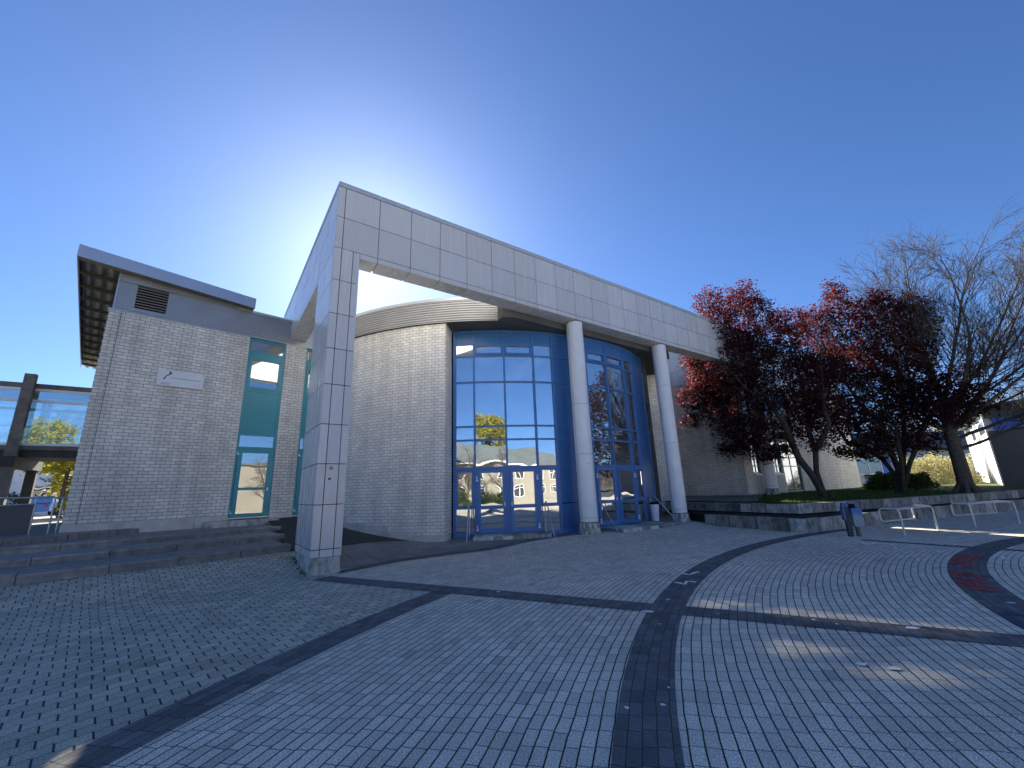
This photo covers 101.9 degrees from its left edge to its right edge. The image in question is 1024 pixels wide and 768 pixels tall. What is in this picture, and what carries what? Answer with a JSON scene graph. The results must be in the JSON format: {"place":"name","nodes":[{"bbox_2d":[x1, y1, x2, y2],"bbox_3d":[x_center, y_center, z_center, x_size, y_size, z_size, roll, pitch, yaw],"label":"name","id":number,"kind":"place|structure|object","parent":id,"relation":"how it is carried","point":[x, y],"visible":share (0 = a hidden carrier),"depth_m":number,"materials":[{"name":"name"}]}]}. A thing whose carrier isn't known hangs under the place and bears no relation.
{"place":"outdoors","nodes":[
{"label":"outdoors","id":0,"kind":"place"},
{"bbox_2d":[0,515,138,544],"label":"path","id":1,"kind":"structure","parent":0,"point":[40,523],"depth_m":11.61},
{"bbox_2d":[0,497,66,535],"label":"ramp railing","id":2,"kind":"object","parent":1,"relation":"on","point":[16,519],"visible":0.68,"depth_m":11.04,"materials":[{"name":"metal"}]},
{"bbox_2d":[0,415,76,503],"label":"spring tree","id":3,"kind":"object","parent":1,"relation":"on","point":[6,434],"visible":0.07,"depth_m":39.84,"materials":[{"name":"green plant"}]},
{"bbox_2d":[6,464,71,514],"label":"white house","id":4,"kind":"structure","parent":1,"relation":"on","point":[41,487],"depth_m":38.53,"materials":[{"name":"clear paint"}]},
{"bbox_2d":[33,486,51,495],"bbox_3d":[-43.952,10.306,38.681,1.600,1.500,0.035,8,-17,-34],"label":"window","id":5,"kind":"structure","parent":4,"relation":"in","point":[41,489],"depth_m":38.78,"materials":[{"name":"clear glass"}]},
{"bbox_2d":[0,373,91,504],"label":"footbridge","id":6,"kind":"object","parent":1,"relation":"on","point":[16,453],"visible":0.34,"depth_m":18.13,"materials":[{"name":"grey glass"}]},
{"bbox_2d":[31,496,62,515],"bbox_3d":[-37.776,10.041,34.288,1.800,1.545,4.110,3,-15,-17],"label":"parked car","id":7,"kind":"object","parent":1,"relation":"on","point":[44,505],"visible":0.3,"depth_m":32.80,"materials":[{"name":"blue metal"}]},
{"bbox_2d":[15,405,86,517],"bbox_3d":[-28.903,5.404,28.221,8.844,8.490,6.464,-2,-14,0],"label":"spring tree","id":8,"kind":"object","parent":1,"relation":"on","point":[62,482],"visible":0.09,"depth_m":27.27,"materials":[{"name":"green plant"}]},
{"bbox_2d":[0,509,1023,767],"bbox_3d":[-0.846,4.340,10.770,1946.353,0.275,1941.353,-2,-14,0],"label":"plaza ground","id":9,"kind":"structure","parent":0,"point":[458,681],"depth_m":4.22,"materials":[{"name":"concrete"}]},
{"bbox_2d":[0,524,290,586],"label":"stone steps","id":10,"kind":"structure","parent":9,"relation":"on","point":[36,563],"depth_m":9.89,"materials":[{"name":"stone"}]},
{"bbox_2d":[203,517,278,528],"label":"threshold slab","id":11,"kind":"structure","parent":10,"relation":"on","point":[232,523],"depth_m":13.89,"materials":[{"name":"concrete"}]},
{"bbox_2d":[59,244,313,532],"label":"brick building","id":12,"kind":"structure","parent":9,"relation":"on","point":[226,443],"depth_m":14.00,"materials":[{"name":"brick"},{"name":"metal"},{"name":"teal paint"}]},
{"bbox_2d":[156,369,204,389],"bbox_3d":[-11.090,-0.145,13.922,1.225,0.540,0.102,12,-20,-43],"label":"sign board","id":13,"kind":"object","parent":12,"relation":"attached to","point":[172,378],"visible":1,"depth_m":13.89,"materials":[{"name":"metal"}]},
{"bbox_2d":[229,449,272,517],"bbox_3d":[-9.296,3.518,14.829,1.148,2.340,0.102,12,-20,-43],"label":"door","id":14,"kind":"structure","parent":12,"relation":"in","point":[253,467],"depth_m":14.83,"materials":[{"name":"teal paint"}]},
{"bbox_2d":[239,435,273,447],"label":"window pane","id":15,"kind":"structure","parent":12,"relation":"in","point":[245,440],"depth_m":15.24,"materials":[{"name":"clear glass"}]},
{"bbox_2d":[228,338,285,517],"bbox_3d":[-9.396,1.525,15.404,1.260,6.550,0.110,12,-20,-43],"label":"window frame","id":16,"kind":"structure","parent":12,"relation":"in","point":[256,354],"depth_m":15.54,"materials":[{"name":"teal paint"}]},
{"bbox_2d":[251,341,283,355],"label":"window pane","id":17,"kind":"structure","parent":12,"relation":"in","point":[256,346],"depth_m":16.13,"materials":[{"name":"clear glass"}]},
{"bbox_2d":[293,451,302,514],"bbox_3d":[-7.967,3.817,16.107,0.803,2.380,0.102,12,-20,-43],"label":"door","id":18,"kind":"structure","parent":12,"relation":"in","point":[300,454],"depth_m":15.88,"materials":[{"name":"teal paint"}]},
{"bbox_2d":[292,349,311,514],"bbox_3d":[-8.068,1.825,16.682,0.915,6.590,0.110,12,-20,-43],"label":"window frame","id":19,"kind":"structure","parent":12,"relation":"in","point":[308,363],"depth_m":16.39,"materials":[{"name":"teal paint"}]},
{"bbox_2d":[39,591,450,767],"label":"ring band","id":20,"kind":"object","parent":9,"relation":"on","point":[109,748],"visible":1,"depth_m":3.58,"materials":[{"name":"stone"}]},
{"bbox_2d":[268,516,409,550],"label":"asphalt ramp","id":21,"kind":"structure","parent":9,"relation":"on","point":[288,525],"depth_m":13.23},
{"bbox_2d":[338,533,574,572],"bbox_3d":[-1.057,4.706,11.894,7.998,0.125,0.838,10,-19,-39],"label":"entrance band","id":22,"kind":"object","parent":9,"relation":"on","point":[439,554],"visible":0.97,"depth_m":11.50,"materials":[{"name":"stone"}]},
{"bbox_2d":[465,504,469,541],"bbox_3d":[-1.446,4.573,13.552,0.082,1.241,0.792,-2,-14,0],"label":"handrail","id":23,"kind":"object","parent":9,"relation":"on","point":[468,513],"visible":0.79,"depth_m":13.69,"materials":[{"name":"metal"}]},
{"bbox_2d":[343,297,669,541],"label":"round hall","id":24,"kind":"structure","parent":9,"relation":"on","point":[458,405],"depth_m":15.14,"materials":[{"name":"beige brick"}]},
{"bbox_2d":[456,357,472,381],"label":"window pane","id":25,"kind":"structure","parent":24,"relation":"in","point":[464,366],"depth_m":15.54,"materials":[{"name":"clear glass"}]},
{"bbox_2d":[456,345,472,355],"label":"window pane","id":26,"kind":"structure","parent":24,"relation":"in","point":[463,350],"depth_m":15.72,"materials":[{"name":"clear glass"}]},
{"bbox_2d":[456,441,473,467],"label":"window pane","id":27,"kind":"structure","parent":24,"relation":"in","point":[464,450],"depth_m":14.76,"materials":[{"name":"clear glass"}]},
{"bbox_2d":[456,428,473,439],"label":"window pane","id":28,"kind":"structure","parent":24,"relation":"in","point":[461,433],"depth_m":14.94,"materials":[{"name":"clear glass"}]},
{"bbox_2d":[456,383,473,425],"bbox_3d":[-1.734,0.758,15.212,0.652,1.590,0.015,-3,-14,2],"label":"window pane","id":29,"kind":"structure","parent":24,"relation":"in","point":[464,392],"depth_m":15.21,"materials":[{"name":"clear glass"}]},
{"bbox_2d":[458,472,471,505],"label":"window pane","id":30,"kind":"structure","parent":24,"relation":"in","point":[464,479],"depth_m":14.42,"materials":[{"name":"clear glass"}]},
{"bbox_2d":[456,509,474,533],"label":"window pane","id":31,"kind":"structure","parent":24,"relation":"in","point":[461,515],"depth_m":14.20,"materials":[{"name":"clear glass"}]},
{"bbox_2d":[476,346,500,352],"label":"window pane","id":32,"kind":"structure","parent":24,"relation":"in","point":[489,349],"depth_m":15.74,"materials":[{"name":"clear glass"}]},
{"bbox_2d":[475,356,503,380],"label":"window pane","id":33,"kind":"structure","parent":24,"relation":"in","point":[486,368],"depth_m":15.55,"materials":[{"name":"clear glass"}]},
{"bbox_2d":[475,383,504,425],"bbox_3d":[-0.814,0.730,15.229,1.058,1.590,0.013,-1,-14,-3],"label":"window pane","id":34,"kind":"structure","parent":24,"relation":"in","point":[489,397],"depth_m":15.22,"materials":[{"name":"blue glass"}]},
{"bbox_2d":[476,427,504,438],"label":"window pane","id":35,"kind":"structure","parent":24,"relation":"in","point":[481,432],"depth_m":14.96,"materials":[{"name":"clear glass"}]},
{"bbox_2d":[476,440,505,466],"bbox_3d":[-0.751,2.478,14.784,1.058,0.920,0.013,-1,-14,-3],"label":"window pane","id":36,"kind":"structure","parent":24,"relation":"in","point":[488,453],"depth_m":14.78,"materials":[{"name":"clear glass"}]},
{"bbox_2d":[476,468,506,533],"bbox_3d":[-0.709,4.010,14.299,1.035,2.150,0.107,-1,-14,-3],"label":"door","id":37,"kind":"structure","parent":24,"relation":"in","point":[491,483],"depth_m":14.30,"materials":[{"name":"blue paint"}]},
{"bbox_2d":[507,346,529,352],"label":"window pane","id":38,"kind":"structure","parent":24,"relation":"in","point":[510,349],"depth_m":15.87,"materials":[{"name":"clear glass"}]},
{"bbox_2d":[505,357,532,380],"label":"window pane","id":39,"kind":"structure","parent":24,"relation":"in","point":[516,368],"depth_m":15.69,"materials":[{"name":"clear glass"}]},
{"bbox_2d":[506,383,534,424],"bbox_3d":[0.296,0.725,15.366,1.050,1.590,0.015,1,-15,-11],"label":"window pane","id":40,"kind":"structure","parent":24,"relation":"in","point":[519,396],"depth_m":15.35,"materials":[{"name":"blue glass"}]},
{"bbox_2d":[507,426,535,437],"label":"window pane","id":41,"kind":"structure","parent":24,"relation":"in","point":[525,431],"depth_m":15.09,"materials":[{"name":"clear glass"}]},
{"bbox_2d":[507,440,536,465],"bbox_3d":[0.359,2.473,14.919,1.050,0.920,0.013,1,-15,-11],"label":"window pane","id":42,"kind":"structure","parent":24,"relation":"in","point":[520,452],"depth_m":14.91,"materials":[{"name":"clear glass"}]},
{"bbox_2d":[509,467,540,532],"bbox_3d":[0.448,4.005,14.439,1.027,2.150,0.107,1,-15,-10],"label":"door","id":43,"kind":"structure","parent":24,"relation":"in","point":[524,504],"depth_m":14.43,"materials":[{"name":"blue paint"}]},
{"bbox_2d":[533,345,549,355],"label":"window pane","id":44,"kind":"structure","parent":24,"relation":"in","point":[538,350],"depth_m":16.09,"materials":[{"name":"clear glass"}]},
{"bbox_2d":[534,357,551,381],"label":"window pane","id":45,"kind":"structure","parent":24,"relation":"in","point":[542,366],"depth_m":15.90,"materials":[{"name":"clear glass"}]},
{"bbox_2d":[535,383,553,424],"bbox_3d":[1.216,0.745,15.575,0.705,1.590,0.014,2,-15,-16],"label":"window pane","id":46,"kind":"structure","parent":24,"relation":"in","point":[544,394],"depth_m":15.57,"materials":[{"name":"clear glass"}]},
{"bbox_2d":[537,426,554,437],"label":"window pane","id":47,"kind":"structure","parent":24,"relation":"in","point":[543,432],"depth_m":15.31,"materials":[{"name":"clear glass"}]},
{"bbox_2d":[538,440,556,464],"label":"window pane","id":48,"kind":"structure","parent":24,"relation":"in","point":[547,448],"depth_m":15.13,"materials":[{"name":"clear glass"}]},
{"bbox_2d":[542,470,556,502],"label":"window pane","id":49,"kind":"structure","parent":24,"relation":"in","point":[548,476],"depth_m":14.78,"materials":[{"name":"clear glass"}]},
{"bbox_2d":[541,506,560,529],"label":"window pane","id":50,"kind":"structure","parent":24,"relation":"in","point":[554,511],"depth_m":14.57,"materials":[{"name":"clear glass"}]},
{"bbox_2d":[587,353,602,360],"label":"window pane","id":51,"kind":"structure","parent":24,"relation":"in","point":[590,356],"depth_m":17.13,"materials":[{"name":"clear glass"}]},
{"bbox_2d":[587,362,605,386],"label":"window pane","id":52,"kind":"structure","parent":24,"relation":"in","point":[596,372],"depth_m":16.94,"materials":[{"name":"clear glass"}]},
{"bbox_2d":[589,387,609,426],"bbox_3d":[3.460,0.926,16.598,1.050,1.590,0.013,7,-17,-32],"label":"window pane","id":53,"kind":"structure","parent":24,"relation":"in","point":[598,396],"depth_m":16.61,"materials":[{"name":"clear glass"}]},
{"bbox_2d":[592,428,610,439],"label":"window pane","id":54,"kind":"structure","parent":24,"relation":"in","point":[598,433],"depth_m":16.34,"materials":[{"name":"clear glass"}]},
{"bbox_2d":[593,441,612,464],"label":"window pane","id":55,"kind":"structure","parent":24,"relation":"in","point":[603,455],"depth_m":16.16,"materials":[{"name":"clear glass"}]},
{"bbox_2d":[596,466,619,525],"bbox_3d":[3.611,4.207,15.674,1.027,2.150,0.107,7,-17,-32],"label":"door","id":56,"kind":"structure","parent":24,"relation":"in","point":[605,475],"depth_m":15.70,"materials":[{"name":"blue paint"}]},
{"bbox_2d":[607,357,620,365],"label":"window pane","id":57,"kind":"structure","parent":24,"relation":"in","point":[609,360],"depth_m":17.84,"materials":[{"name":"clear glass"}]},
{"bbox_2d":[607,366,623,390],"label":"window pane","id":58,"kind":"structure","parent":24,"relation":"in","point":[615,377],"depth_m":17.64,"materials":[{"name":"clear glass"}]},
{"bbox_2d":[609,390,627,428],"bbox_3d":[4.404,1.069,17.291,1.181,1.590,0.014,10,-19,-40],"label":"window pane","id":59,"kind":"structure","parent":24,"relation":"in","point":[617,404],"depth_m":17.31,"materials":[{"name":"clear glass"}]},
{"bbox_2d":[613,429,628,440],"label":"window pane","id":60,"kind":"structure","parent":24,"relation":"in","point":[617,434],"depth_m":17.05,"materials":[{"name":"clear glass"}]},
{"bbox_2d":[614,442,631,464],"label":"window pane","id":61,"kind":"structure","parent":24,"relation":"in","point":[622,449],"depth_m":16.86,"materials":[{"name":"clear glass"}]},
{"bbox_2d":[623,361,629,370],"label":"window pane","id":62,"kind":"structure","parent":24,"relation":"in","point":[626,365],"depth_m":18.53,"materials":[{"name":"clear glass"}]},
{"bbox_2d":[624,371,632,392],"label":"window pane","id":63,"kind":"structure","parent":24,"relation":"in","point":[628,381],"depth_m":18.34,"materials":[{"name":"clear glass"}]},
{"bbox_2d":[617,466,639,523],"bbox_3d":[4.593,4.355,16.394,1.158,2.150,0.107,10,-19,-39],"label":"door","id":64,"kind":"structure","parent":24,"relation":"in","point":[626,476],"depth_m":16.38,"materials":[{"name":"blue paint"}]},
{"bbox_2d":[627,394,636,430],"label":"window pane","id":65,"kind":"structure","parent":24,"relation":"in","point":[630,400],"depth_m":18.01,"materials":[{"name":"clear glass"}]},
{"bbox_2d":[631,431,637,441],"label":"window pane","id":66,"kind":"structure","parent":24,"relation":"in","point":[634,437],"depth_m":17.74,"materials":[{"name":"clear glass"}]},
{"bbox_2d":[632,443,639,464],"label":"window pane","id":67,"kind":"structure","parent":24,"relation":"in","point":[636,456],"depth_m":17.56,"materials":[{"name":"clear glass"}]},
{"bbox_2d":[636,469,643,497],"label":"window pane","id":68,"kind":"structure","parent":24,"relation":"in","point":[638,471],"depth_m":17.21,"materials":[{"name":"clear glass"}]},
{"bbox_2d":[638,500,645,520],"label":"window pane","id":69,"kind":"structure","parent":24,"relation":"in","point":[641,503],"depth_m":17.00,"materials":[{"name":"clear glass"}]},
{"bbox_2d":[473,531,551,540],"bbox_3d":[-0.014,5.097,13.668,2.532,0.285,0.916,0,-14,-7],"label":"concrete door step","id":70,"kind":"structure","parent":9,"relation":"on","point":[504,536],"depth_m":13.35,"materials":[{"name":"concrete"}]},
{"bbox_2d":[284,181,749,576],"bbox_3d":[1.651,1.850,20.794,22.776,10.120,10.812,8,-17,-34],"label":"portal frame","id":71,"kind":"object","parent":9,"relation":"on","point":[365,231],"visible":0.91,"depth_m":12.36,"materials":[{"name":"concrete"}]},
{"bbox_2d":[544,501,554,536],"bbox_3d":[1.277,4.577,13.947,0.080,1.241,0.940,2,-15,-15],"label":"handrail","id":72,"kind":"object","parent":9,"relation":"on","point":[549,516],"visible":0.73,"depth_m":14.26,"materials":[{"name":"metal"}]},
{"bbox_2d":[566,321,600,534],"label":"round column","id":73,"kind":"structure","parent":9,"relation":"on","point":[589,523],"depth_m":14.79,"materials":[{"name":"concrete"}]},
{"bbox_2d":[596,499,620,532],"bbox_3d":[3.376,4.672,14.615,0.080,1.241,1.240,6,-16,-28],"label":"handrail","id":74,"kind":"object","parent":9,"relation":"on","point":[608,515],"visible":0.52,"depth_m":14.57,"materials":[{"name":"metal"}]},
{"bbox_2d":[600,521,680,532],"bbox_3d":[4.914,5.427,15.631,3.860,0.275,1.374,10,-19,-39],"label":"concrete door step","id":75,"kind":"structure","parent":9,"relation":"on","point":[640,526],"depth_m":15.08,"materials":[{"name":"concrete"}]},
{"bbox_2d":[649,502,658,520],"bbox_3d":[5.886,5.238,17.071,0.380,0.734,0.380,-2,-14,0],"label":"waste bin","id":76,"kind":"object","parent":75,"relation":"on","point":[654,506],"visible":1,"depth_m":16.96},
{"bbox_2d":[650,495,682,523],"bbox_3d":[6.284,5.174,16.989,1.241,1.241,0.080,-13,-18,37],"label":"handrail","id":77,"kind":"object","parent":9,"relation":"on","point":[663,506],"visible":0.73,"depth_m":17.13,"materials":[{"name":"metal"}]},
{"bbox_2d":[315,576,1023,646],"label":"radial band","id":78,"kind":"object","parent":9,"relation":"on","point":[956,634],"visible":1,"depth_m":5.32,"materials":[{"name":"stone"}]},
{"bbox_2d":[651,344,690,522],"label":"round column","id":79,"kind":"structure","parent":9,"relation":"on","point":[671,450],"depth_m":17.82,"materials":[{"name":"concrete"}]},
{"bbox_2d":[611,529,854,767],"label":"ring band","id":80,"kind":"object","parent":9,"relation":"on","point":[646,733],"visible":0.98,"depth_m":3.50,"materials":[{"name":"stone"}]},
{"bbox_2d":[671,498,1023,521],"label":"terrace tread","id":81,"kind":"object","parent":9,"relation":"on","point":[696,515],"visible":0.28,"depth_m":16.04,"materials":[{"name":"stone"}]},
{"bbox_2d":[668,489,1023,514],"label":"retaining wall","id":82,"kind":"structure","parent":81,"relation":"on","point":[813,508],"depth_m":17.10,"materials":[{"name":"stone"}]},
{"bbox_2d":[839,503,864,536],"bbox_3d":[9.979,3.972,12.187,0.483,0.941,0.260,-4,-14,8],"label":"litter bin","id":83,"kind":"object","parent":9,"relation":"on","point":[851,514],"visible":1,"depth_m":12.11,"materials":[{"name":"metal"}]},
{"bbox_2d":[704,499,1023,532],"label":"retaining wall","id":84,"kind":"structure","parent":9,"relation":"on","point":[816,524],"depth_m":15.25,"materials":[{"name":"stone"}]},
{"bbox_2d":[878,505,938,534],"bbox_3d":[12.118,4.128,12.701,1.978,0.743,0.546,4,-16,-24],"label":"bike rack","id":85,"kind":"object","parent":9,"relation":"on","point":[898,508],"visible":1,"depth_m":12.62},
{"bbox_2d":[863,539,1023,550],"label":"radial band","id":86,"kind":"object","parent":9,"relation":"on","point":[946,545],"visible":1,"depth_m":9.90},
{"bbox_2d":[947,537,1023,628],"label":"ring band","id":87,"kind":"object","parent":9,"relation":"on","point":[995,602],"visible":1,"depth_m":6.59,"materials":[{"name":"stone"}]},
{"bbox_2d":[948,554,980,566],"bbox_3d":[8.909,3.461,8.167,1.813,0.001,0.404,10,-19,-39],"label":"red paint marking","id":88,"kind":"object","parent":87,"relation":"on","point":[958,557],"visible":1,"depth_m":8.22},
{"bbox_2d":[949,571,1000,591],"bbox_3d":[7.285,3.117,6.593,0.404,0.001,1.619,-14,-18,38],"label":"red paint marking","id":89,"kind":"object","parent":87,"relation":"on","point":[963,583],"visible":1,"depth_m":6.46,"materials":[{"name":"paint"}]},
{"bbox_2d":[996,610,1023,627],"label":"blue paint marking","id":90,"kind":"object","parent":87,"relation":"on","point":[1013,620],"visible":1,"depth_m":4.85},
{"bbox_2d":[950,500,1020,527],"bbox_3d":[15.505,4.242,13.622,1.978,0.743,0.546,1,-15,-12],"label":"bike rack","id":91,"kind":"object","parent":9,"relation":"on","point":[972,514],"visible":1,"depth_m":13.61,"materials":[{"name":"metal"}]},
{"bbox_2d":[0,0,1023,442],"label":"sky","id":92,"kind":"structure","parent":0,"point":[663,150],"materials":[{"name":"blue"}]},
{"bbox_2d":[685,495,762,501],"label":"terrace path","id":93,"kind":"structure","parent":0,"point":[726,500],"depth_m":20.85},
{"bbox_2d":[724,480,1023,502],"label":"lawn","id":94,"kind":"structure","parent":0,"point":[987,486],"depth_m":22.13,"materials":[{"name":"plant"}]},
{"bbox_2d":[746,373,780,494],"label":"round column","id":95,"kind":"structure","parent":94,"relation":"on","point":[770,479],"depth_m":22.26,"materials":[{"name":"concrete"}]},
{"bbox_2d":[667,344,861,495],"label":"brick wing","id":96,"kind":"structure","parent":94,"relation":"on","point":[707,470],"depth_m":24.92,"materials":[{"name":"brick"},{"name":"concrete"},{"name":"dark glass"}]},
{"bbox_2d":[741,390,762,474],"bbox_3d":[13.511,2.672,23.614,0.973,4.940,0.220,8,-17,-34],"label":"window frame","id":97,"kind":"structure","parent":96,"relation":"in","point":[756,468],"depth_m":23.31,"materials":[{"name":"paint"}]},
{"bbox_2d":[762,397,784,474],"bbox_3d":[15.626,2.970,25.078,1.093,4.940,0.220,8,-17,-34],"label":"window frame","id":98,"kind":"structure","parent":96,"relation":"in","point":[778,470],"depth_m":24.83,"materials":[{"name":"paint"}]},
{"bbox_2d":[773,393,803,491],"bbox_3d":[17.180,3.550,26.128,2.402,6.250,0.100,8,-17,-34],"label":"window frame","id":99,"kind":"structure","parent":96,"relation":"in","point":[793,477],"depth_m":25.76,"materials":[{"name":"paint"}]},
{"bbox_2d":[672,276,860,496],"bbox_3d":[12.896,-0.071,22.101,8.597,12.137,4.989,-9,-16,25],"label":"plum tree","id":100,"kind":"object","parent":94,"relation":"on","point":[802,402],"visible":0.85,"depth_m":21.29,"materials":[{"name":"red plant"}]},
{"bbox_2d":[862,471,894,489],"bbox_3d":[21.602,5.631,24.285,1.897,1.106,1.886,-12,-18,35],"label":"green shrub","id":101,"kind":"object","parent":94,"relation":"on","point":[880,480],"visible":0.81,"depth_m":24.01,"materials":[{"name":"green plant"}]},
{"bbox_2d":[789,276,1010,493],"bbox_3d":[19.457,-0.362,22.012,8.375,12.065,4.899,-10,-16,28],"label":"plum tree","id":102,"kind":"object","parent":94,"relation":"on","point":[900,473],"visible":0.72,"depth_m":21.11,"materials":[{"name":"red plant"}]},
{"bbox_2d":[796,195,1023,493],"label":"bare tree","id":103,"kind":"object","parent":94,"relation":"on","point":[965,483],"visible":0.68,"depth_m":19.70,"materials":[{"name":"brown plant"}]},
{"bbox_2d":[850,431,976,483],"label":"school block","id":104,"kind":"structure","parent":94,"relation":"on","point":[866,468],"depth_m":48.08,"materials":[{"name":"metal"}]},
{"bbox_2d":[856,458,883,474],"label":"window","id":105,"kind":"structure","parent":104,"relation":"in","point":[869,468],"depth_m":47.62,"materials":[{"name":"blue glass"}]},
{"bbox_2d":[893,471,940,488],"bbox_3d":[22.604,5.424,23.407,2.232,1.001,1.929,-2,-14,0],"label":"green shrub","id":106,"kind":"object","parent":94,"relation":"on","point":[920,480],"visible":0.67,"depth_m":22.89,"materials":[{"name":"green plant"}]},
{"bbox_2d":[906,451,987,483],"bbox_3d":[33.272,6.567,32.561,5.193,2.566,5.214,12,-20,-43],"label":"straw shrub","id":107,"kind":"object","parent":94,"relation":"on","point":[932,465],"visible":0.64,"depth_m":31.56,"materials":[{"name":"yellow plant"}]},
{"bbox_2d":[958,399,1023,485],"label":"white pavilion","id":108,"kind":"structure","parent":94,"relation":"on","point":[999,459],"depth_m":25.80,"materials":[{"name":"stone"}]},
{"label":"hill","id":109,"kind":"structure","parent":0,"visible":0},
{"bbox_2d":[887,365,1023,430],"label":"bare woodland","id":110,"kind":"object","parent":109,"relation":"on","point":[992,396],"visible":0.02,"depth_m":136.53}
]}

